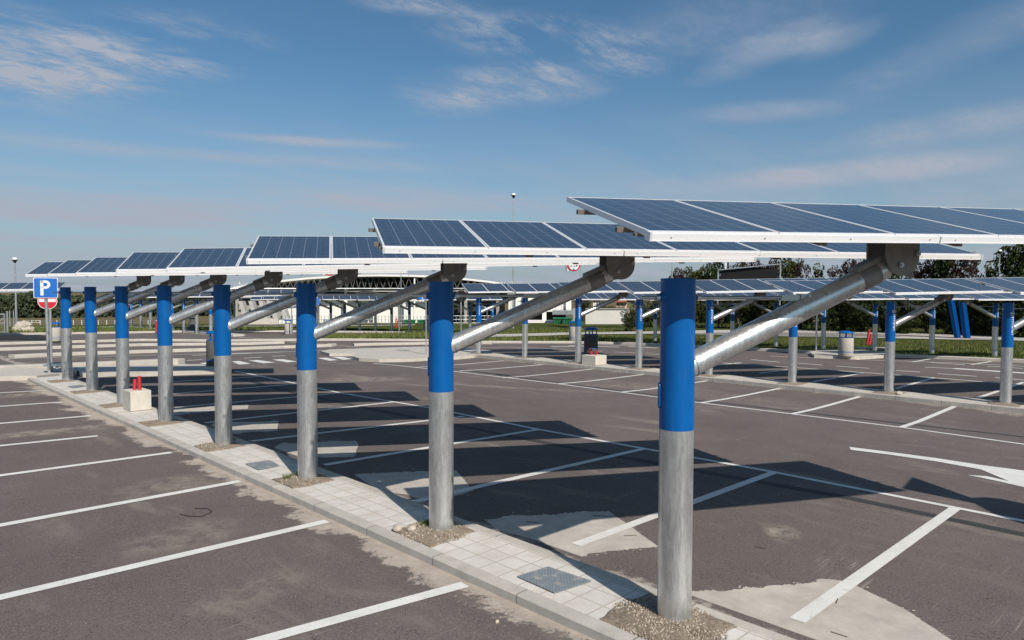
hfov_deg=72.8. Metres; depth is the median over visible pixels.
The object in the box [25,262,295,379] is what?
solar carport
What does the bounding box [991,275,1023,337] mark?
tree
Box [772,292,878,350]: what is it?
solar carport
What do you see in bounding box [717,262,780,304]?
gantry
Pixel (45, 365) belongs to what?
bench
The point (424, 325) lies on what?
litter bin
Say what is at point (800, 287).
solar carport
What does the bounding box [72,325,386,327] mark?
path
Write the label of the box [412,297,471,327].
solar carport
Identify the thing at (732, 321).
solar carport
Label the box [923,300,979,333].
tree
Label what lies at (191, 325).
litter bin
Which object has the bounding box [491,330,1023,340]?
path
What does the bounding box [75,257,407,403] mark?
solar carport
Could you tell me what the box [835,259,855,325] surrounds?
tree
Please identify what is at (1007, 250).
tree
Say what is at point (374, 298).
solar carport
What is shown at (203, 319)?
ground
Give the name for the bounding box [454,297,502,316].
solar carport
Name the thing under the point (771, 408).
tar seam
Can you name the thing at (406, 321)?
skip
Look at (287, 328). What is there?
litter bin
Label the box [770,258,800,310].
tree
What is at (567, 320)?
skip
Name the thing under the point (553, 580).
utility cover
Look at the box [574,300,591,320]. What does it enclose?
tree
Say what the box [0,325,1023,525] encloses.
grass
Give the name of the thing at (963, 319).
blue column pair
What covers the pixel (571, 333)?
litter bin
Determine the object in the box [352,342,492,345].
kerb
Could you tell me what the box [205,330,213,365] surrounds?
litter bin
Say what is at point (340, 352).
traffic island
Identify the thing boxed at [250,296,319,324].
solar carport
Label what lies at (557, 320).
skip
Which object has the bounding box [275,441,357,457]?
concrete patch
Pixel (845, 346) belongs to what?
litter bin
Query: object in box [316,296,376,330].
solar carport
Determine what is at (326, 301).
solar carport
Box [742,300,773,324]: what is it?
tree
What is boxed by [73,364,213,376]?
pavement
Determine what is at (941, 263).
tree
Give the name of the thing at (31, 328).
boulder
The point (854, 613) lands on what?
concrete patch
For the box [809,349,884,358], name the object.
traffic island
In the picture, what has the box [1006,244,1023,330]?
tree
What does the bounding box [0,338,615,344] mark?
kerb
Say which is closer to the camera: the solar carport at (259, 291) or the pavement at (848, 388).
the pavement at (848, 388)
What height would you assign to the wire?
0.012 m
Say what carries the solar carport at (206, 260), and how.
on the pavement at (597, 597)
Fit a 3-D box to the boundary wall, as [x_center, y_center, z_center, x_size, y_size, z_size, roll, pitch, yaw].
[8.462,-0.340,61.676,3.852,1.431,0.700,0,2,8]
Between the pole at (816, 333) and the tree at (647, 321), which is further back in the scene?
the tree at (647, 321)
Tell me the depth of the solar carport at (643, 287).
23.18 m
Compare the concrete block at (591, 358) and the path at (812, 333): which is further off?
the path at (812, 333)
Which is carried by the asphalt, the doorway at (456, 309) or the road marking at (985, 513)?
the road marking at (985, 513)
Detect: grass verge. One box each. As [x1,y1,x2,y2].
[0,323,422,331]
[454,320,1021,336]
[454,325,1023,358]
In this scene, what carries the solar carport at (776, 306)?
on the grass verge at (804, 338)
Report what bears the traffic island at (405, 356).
on the asphalt
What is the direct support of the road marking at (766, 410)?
on the asphalt
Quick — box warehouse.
[507,293,572,322]
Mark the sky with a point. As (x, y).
(127, 127)
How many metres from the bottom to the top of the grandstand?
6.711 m
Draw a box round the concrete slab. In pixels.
[854,347,884,349]
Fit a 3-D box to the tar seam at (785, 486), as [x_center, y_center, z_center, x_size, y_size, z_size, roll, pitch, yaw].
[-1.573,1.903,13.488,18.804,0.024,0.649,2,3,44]
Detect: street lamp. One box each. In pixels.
[12,257,17,323]
[511,193,515,328]
[997,249,1001,277]
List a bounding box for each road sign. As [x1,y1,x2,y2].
[316,297,319,323]
[419,297,427,353]
[456,289,466,330]
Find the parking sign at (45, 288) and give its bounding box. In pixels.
[33,278,57,372]
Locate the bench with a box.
[43,364,61,371]
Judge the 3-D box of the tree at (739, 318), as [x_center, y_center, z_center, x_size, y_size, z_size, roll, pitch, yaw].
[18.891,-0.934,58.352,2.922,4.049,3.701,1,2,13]
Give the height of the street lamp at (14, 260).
5.772 m
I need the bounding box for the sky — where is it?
[0,0,1023,292]
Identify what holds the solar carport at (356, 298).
on the ground at (203, 319)
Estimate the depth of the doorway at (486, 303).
87.33 m
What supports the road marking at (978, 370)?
on the asphalt
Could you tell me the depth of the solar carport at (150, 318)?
56.71 m
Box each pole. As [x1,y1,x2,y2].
[291,306,292,334]
[815,314,817,350]
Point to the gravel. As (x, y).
(640, 617)
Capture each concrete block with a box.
[123,376,150,411]
[582,348,605,364]
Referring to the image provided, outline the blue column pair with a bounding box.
[948,300,970,337]
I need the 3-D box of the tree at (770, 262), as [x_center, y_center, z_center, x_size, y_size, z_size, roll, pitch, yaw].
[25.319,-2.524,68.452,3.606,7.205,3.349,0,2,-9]
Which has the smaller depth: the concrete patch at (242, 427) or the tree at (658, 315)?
the concrete patch at (242, 427)
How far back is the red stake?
38.27 m
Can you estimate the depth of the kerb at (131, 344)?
34.52 m
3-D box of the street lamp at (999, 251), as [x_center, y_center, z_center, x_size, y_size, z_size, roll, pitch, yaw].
[36.635,-2.201,52.309,0.322,6.196,0.314,2,3,35]
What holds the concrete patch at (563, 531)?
on the asphalt
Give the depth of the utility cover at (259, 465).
8.91 m
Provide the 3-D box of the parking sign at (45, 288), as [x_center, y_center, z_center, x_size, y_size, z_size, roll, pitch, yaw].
[-12.747,0.150,19.028,0.555,2.611,0.141,-1,3,-34]
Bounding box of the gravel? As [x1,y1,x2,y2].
[48,353,1023,639]
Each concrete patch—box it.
[174,405,248,412]
[211,420,277,433]
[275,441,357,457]
[355,470,470,497]
[484,511,657,556]
[692,579,950,639]
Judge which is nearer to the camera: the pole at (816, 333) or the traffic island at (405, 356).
the traffic island at (405, 356)
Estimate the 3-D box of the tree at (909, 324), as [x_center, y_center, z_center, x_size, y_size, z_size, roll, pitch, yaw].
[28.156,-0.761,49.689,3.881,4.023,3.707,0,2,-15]
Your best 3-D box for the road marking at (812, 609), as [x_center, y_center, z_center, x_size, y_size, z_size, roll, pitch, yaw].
[-2.597,1.899,12.594,4.573,0.116,17.477,-2,3,-44]
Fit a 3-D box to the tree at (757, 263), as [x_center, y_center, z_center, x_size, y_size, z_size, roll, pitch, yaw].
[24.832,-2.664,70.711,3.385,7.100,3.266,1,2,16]
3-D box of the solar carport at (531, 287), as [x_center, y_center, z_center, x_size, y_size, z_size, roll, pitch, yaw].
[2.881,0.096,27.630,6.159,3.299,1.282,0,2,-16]
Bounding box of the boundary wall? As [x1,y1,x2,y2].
[585,308,628,323]
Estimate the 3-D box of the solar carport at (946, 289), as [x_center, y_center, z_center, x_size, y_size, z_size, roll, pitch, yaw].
[12.067,0.493,18.317,6.159,3.294,1.281,0,2,-15]
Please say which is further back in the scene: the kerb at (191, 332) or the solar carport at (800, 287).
the kerb at (191, 332)
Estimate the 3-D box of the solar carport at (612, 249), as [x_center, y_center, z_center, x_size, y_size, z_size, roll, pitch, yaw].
[1.720,0.611,6.981,6.157,3.282,1.276,0,2,-15]
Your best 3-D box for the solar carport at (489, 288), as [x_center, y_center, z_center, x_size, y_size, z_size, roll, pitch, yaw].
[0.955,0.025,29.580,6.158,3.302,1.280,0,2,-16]
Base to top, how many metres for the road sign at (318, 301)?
2.698 m
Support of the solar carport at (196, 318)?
on the asphalt
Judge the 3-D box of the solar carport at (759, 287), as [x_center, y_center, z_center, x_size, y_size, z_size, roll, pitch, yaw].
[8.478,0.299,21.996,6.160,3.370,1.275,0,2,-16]
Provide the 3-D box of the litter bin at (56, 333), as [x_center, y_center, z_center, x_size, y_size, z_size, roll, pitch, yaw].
[-23.752,0.601,36.101,0.568,0.986,0.568,-2,3,-44]
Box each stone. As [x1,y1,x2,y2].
[393,524,401,531]
[407,525,415,530]
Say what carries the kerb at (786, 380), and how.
on the asphalt
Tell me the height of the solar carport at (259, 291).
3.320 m
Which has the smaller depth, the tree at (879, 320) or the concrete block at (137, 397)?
the concrete block at (137, 397)
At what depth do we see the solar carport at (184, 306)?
51.39 m
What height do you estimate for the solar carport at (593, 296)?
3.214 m
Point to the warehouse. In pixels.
(564, 310)
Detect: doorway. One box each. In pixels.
[454,300,467,321]
[473,300,495,321]
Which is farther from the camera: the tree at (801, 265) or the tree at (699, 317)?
the tree at (801, 265)
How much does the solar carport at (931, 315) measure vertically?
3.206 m
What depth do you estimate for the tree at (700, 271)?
73.73 m
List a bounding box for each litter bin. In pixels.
[52,322,60,340]
[189,318,194,329]
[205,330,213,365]
[284,319,292,333]
[423,319,428,331]
[569,321,574,340]
[584,327,597,352]
[838,331,853,356]
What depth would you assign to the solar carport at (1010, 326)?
15.93 m
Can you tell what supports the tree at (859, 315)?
on the grass verge at (605, 325)
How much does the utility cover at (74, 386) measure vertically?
0.006 m
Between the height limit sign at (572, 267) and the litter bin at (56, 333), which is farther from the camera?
the litter bin at (56, 333)
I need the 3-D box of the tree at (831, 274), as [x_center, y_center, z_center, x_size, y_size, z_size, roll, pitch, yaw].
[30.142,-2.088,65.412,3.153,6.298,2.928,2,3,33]
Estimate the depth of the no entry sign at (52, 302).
21.60 m
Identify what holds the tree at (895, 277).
on the grass verge at (605, 325)
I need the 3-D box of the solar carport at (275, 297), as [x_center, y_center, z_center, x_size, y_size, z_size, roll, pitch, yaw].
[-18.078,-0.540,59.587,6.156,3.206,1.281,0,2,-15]
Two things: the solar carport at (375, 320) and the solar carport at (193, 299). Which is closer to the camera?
the solar carport at (193, 299)
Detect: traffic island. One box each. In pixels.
[321,347,428,355]
[352,348,491,361]
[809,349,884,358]
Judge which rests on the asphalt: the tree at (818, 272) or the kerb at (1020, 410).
the kerb at (1020, 410)
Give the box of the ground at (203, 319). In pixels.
[0,292,987,357]
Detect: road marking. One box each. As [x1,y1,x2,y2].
[0,390,468,639]
[11,350,408,366]
[173,376,959,622]
[201,357,350,364]
[235,371,1023,521]
[395,365,1022,443]
[425,361,954,426]
[492,345,650,350]
[624,352,1020,379]
[721,362,1023,398]
[734,363,994,382]
[780,356,989,364]
[850,447,1023,486]
[855,359,991,364]
[930,367,1023,372]
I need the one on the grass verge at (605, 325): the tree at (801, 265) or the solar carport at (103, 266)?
the tree at (801, 265)
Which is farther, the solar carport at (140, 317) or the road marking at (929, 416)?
the solar carport at (140, 317)
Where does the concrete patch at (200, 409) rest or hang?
on the asphalt
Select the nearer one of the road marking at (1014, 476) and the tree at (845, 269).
the road marking at (1014, 476)
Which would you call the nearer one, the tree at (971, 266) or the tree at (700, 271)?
the tree at (971, 266)
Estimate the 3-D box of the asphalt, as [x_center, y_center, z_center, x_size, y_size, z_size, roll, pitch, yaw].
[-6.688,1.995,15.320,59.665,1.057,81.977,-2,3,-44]
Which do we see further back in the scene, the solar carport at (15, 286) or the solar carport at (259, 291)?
the solar carport at (259, 291)
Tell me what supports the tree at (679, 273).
on the grass verge at (605, 325)
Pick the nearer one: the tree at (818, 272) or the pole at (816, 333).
the pole at (816, 333)
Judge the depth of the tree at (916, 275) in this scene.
60.08 m
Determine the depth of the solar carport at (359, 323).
58.55 m
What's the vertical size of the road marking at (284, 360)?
0.188 m
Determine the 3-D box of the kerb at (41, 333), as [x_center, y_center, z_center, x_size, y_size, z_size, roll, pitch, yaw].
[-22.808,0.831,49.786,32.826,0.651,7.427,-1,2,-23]
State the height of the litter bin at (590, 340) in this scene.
1.117 m
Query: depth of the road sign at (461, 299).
47.99 m
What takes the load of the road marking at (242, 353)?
on the asphalt
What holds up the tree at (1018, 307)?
on the grass verge at (605, 325)
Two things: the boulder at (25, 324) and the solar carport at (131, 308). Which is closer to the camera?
the boulder at (25, 324)
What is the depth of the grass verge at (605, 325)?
66.20 m
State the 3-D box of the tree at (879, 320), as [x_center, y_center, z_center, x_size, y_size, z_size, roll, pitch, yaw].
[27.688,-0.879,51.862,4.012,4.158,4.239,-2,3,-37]
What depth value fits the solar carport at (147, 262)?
11.77 m
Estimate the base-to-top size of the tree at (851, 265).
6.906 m
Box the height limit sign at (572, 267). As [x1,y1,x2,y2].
[565,265,579,270]
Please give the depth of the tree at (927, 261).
59.71 m
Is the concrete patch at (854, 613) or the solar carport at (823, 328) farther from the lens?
the solar carport at (823, 328)
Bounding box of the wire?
[181,508,211,515]
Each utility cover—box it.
[68,385,84,387]
[174,411,190,415]
[246,460,279,469]
[517,566,590,592]
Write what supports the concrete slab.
on the grass verge at (804, 338)
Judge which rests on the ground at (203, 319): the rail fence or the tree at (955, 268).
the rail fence
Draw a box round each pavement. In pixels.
[0,368,76,380]
[35,376,771,639]
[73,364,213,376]
[135,326,243,335]
[480,353,1023,407]
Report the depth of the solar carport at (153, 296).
54.59 m
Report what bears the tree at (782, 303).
on the grass verge at (605, 325)
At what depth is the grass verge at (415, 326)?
66.22 m
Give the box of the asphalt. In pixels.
[0,332,1023,639]
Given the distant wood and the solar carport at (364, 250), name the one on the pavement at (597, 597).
the solar carport at (364, 250)
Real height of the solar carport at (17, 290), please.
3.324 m
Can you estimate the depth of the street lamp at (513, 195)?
59.45 m
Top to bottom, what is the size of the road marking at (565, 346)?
0.249 m
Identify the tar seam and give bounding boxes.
[232,375,1023,535]
[454,368,1023,436]
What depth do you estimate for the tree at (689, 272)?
74.11 m
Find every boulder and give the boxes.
[14,321,21,328]
[20,326,34,332]
[21,321,31,327]
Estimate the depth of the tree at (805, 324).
55.34 m
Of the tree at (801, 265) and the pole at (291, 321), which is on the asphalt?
the pole at (291, 321)
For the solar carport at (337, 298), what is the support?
on the ground at (203, 319)
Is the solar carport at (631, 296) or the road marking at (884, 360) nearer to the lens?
the road marking at (884, 360)
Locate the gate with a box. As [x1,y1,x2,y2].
[0,311,8,332]
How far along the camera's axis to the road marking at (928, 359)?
28.56 m
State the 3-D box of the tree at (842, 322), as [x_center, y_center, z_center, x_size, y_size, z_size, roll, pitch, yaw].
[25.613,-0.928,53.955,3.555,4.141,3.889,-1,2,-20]
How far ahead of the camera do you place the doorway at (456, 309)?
87.16 m
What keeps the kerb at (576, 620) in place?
on the asphalt
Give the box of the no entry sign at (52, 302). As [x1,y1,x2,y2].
[38,298,56,362]
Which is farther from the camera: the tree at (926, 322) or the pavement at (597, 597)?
the tree at (926, 322)
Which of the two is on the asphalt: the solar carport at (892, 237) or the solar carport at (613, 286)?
the solar carport at (613, 286)
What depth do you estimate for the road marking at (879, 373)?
23.49 m
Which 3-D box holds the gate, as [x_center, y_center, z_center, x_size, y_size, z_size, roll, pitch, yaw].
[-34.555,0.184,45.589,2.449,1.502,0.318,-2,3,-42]
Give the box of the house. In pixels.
[615,300,626,307]
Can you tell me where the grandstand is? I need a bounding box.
[231,273,512,323]
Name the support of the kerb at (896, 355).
on the asphalt
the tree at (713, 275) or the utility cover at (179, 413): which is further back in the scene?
the tree at (713, 275)
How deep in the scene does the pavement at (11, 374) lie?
18.81 m
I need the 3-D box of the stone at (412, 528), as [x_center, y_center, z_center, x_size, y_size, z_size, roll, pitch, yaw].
[-0.926,1.932,6.436,0.092,0.062,0.066,-2,3,-44]
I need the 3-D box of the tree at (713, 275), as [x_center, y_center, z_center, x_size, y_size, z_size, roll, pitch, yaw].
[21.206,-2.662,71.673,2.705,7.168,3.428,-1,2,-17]
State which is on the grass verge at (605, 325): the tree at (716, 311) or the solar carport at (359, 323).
the tree at (716, 311)
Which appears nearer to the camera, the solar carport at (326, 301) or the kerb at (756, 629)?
the kerb at (756, 629)
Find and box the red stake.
[866,329,871,344]
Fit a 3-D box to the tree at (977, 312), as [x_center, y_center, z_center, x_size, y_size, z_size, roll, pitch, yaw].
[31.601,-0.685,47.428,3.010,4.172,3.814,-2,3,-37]
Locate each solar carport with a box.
[0,282,65,290]
[1,290,32,290]
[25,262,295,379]
[47,260,302,390]
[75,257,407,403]
[116,252,486,420]
[128,294,155,327]
[133,294,153,327]
[147,296,151,328]
[151,295,186,303]
[166,248,597,444]
[172,297,198,330]
[180,296,261,332]
[189,292,204,333]
[199,290,293,334]
[245,236,756,478]
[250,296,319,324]
[263,296,331,318]
[276,296,345,329]
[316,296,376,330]
[322,296,392,330]
[336,300,360,330]
[339,296,410,330]
[358,296,428,322]
[368,218,983,530]
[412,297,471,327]
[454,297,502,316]
[462,283,522,352]
[507,283,559,356]
[557,281,630,361]
[566,197,1023,620]
[574,293,657,340]
[602,293,640,299]
[617,281,704,367]
[641,293,734,331]
[696,278,837,374]
[696,293,780,345]
[726,292,825,348]
[764,280,889,382]
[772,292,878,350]
[850,293,935,353]
[874,278,1011,391]
[889,293,1000,355]
[960,293,1023,300]
[968,277,1023,402]
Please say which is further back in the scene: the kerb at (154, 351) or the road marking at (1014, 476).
the kerb at (154, 351)
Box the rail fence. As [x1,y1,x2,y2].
[23,320,156,324]
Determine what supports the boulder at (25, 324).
on the boulder
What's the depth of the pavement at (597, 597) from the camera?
6.64 m
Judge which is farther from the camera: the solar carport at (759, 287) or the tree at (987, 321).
the tree at (987, 321)
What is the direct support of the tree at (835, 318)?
on the grass verge at (605, 325)
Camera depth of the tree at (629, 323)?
53.93 m
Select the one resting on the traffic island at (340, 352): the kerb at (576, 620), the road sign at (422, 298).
the road sign at (422, 298)
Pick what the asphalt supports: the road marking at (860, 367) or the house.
the road marking at (860, 367)
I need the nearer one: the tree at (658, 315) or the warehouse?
the tree at (658, 315)
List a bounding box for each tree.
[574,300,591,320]
[620,305,647,331]
[634,300,653,325]
[644,300,659,326]
[668,267,687,277]
[682,266,702,304]
[691,264,710,322]
[695,301,715,327]
[698,300,735,327]
[704,262,728,322]
[720,300,752,328]
[730,262,755,323]
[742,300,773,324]
[745,259,770,322]
[753,259,781,314]
[756,300,788,329]
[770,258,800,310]
[791,258,811,324]
[798,315,815,329]
[810,262,824,323]
[810,303,845,330]
[819,265,845,324]
[819,302,872,330]
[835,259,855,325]
[840,300,884,331]
[845,259,867,325]
[855,300,907,330]
[878,300,929,333]
[890,273,911,319]
[898,300,947,332]
[905,262,930,326]
[918,259,945,325]
[922,259,962,327]
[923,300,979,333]
[939,259,977,325]
[947,300,990,334]
[951,300,1009,335]
[956,251,985,304]
[975,275,1022,335]
[982,260,997,277]
[989,245,1023,328]
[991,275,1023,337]
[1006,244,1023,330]
[1013,300,1023,329]
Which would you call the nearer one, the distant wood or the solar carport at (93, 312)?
the solar carport at (93, 312)
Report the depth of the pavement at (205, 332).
46.34 m
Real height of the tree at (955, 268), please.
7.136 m
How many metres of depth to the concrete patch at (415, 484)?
8.61 m
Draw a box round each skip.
[404,320,415,323]
[417,319,424,323]
[553,317,562,323]
[563,317,571,323]
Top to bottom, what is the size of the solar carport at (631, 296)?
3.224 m
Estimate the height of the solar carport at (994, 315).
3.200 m
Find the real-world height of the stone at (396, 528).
0.060 m
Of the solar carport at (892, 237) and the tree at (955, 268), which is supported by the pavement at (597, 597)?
the solar carport at (892, 237)
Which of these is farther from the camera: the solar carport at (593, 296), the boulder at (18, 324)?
the boulder at (18, 324)
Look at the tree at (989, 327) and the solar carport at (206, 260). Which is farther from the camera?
the tree at (989, 327)
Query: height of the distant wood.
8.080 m
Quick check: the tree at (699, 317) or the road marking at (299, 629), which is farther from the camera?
the tree at (699, 317)
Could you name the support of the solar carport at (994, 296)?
on the grass verge at (804, 338)
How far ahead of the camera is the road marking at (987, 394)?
20.94 m
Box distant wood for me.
[0,291,232,317]
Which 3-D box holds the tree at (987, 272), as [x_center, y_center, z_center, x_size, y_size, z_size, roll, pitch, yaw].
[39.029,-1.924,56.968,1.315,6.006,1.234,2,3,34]
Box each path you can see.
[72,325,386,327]
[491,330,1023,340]
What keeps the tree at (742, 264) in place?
on the grass verge at (605, 325)
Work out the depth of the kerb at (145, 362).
22.29 m
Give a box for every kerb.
[0,330,422,334]
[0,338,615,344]
[0,341,283,350]
[0,358,184,367]
[8,343,336,357]
[28,377,644,639]
[73,378,795,639]
[129,326,232,336]
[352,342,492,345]
[468,351,1021,402]
[476,354,1023,413]
[616,342,1023,362]

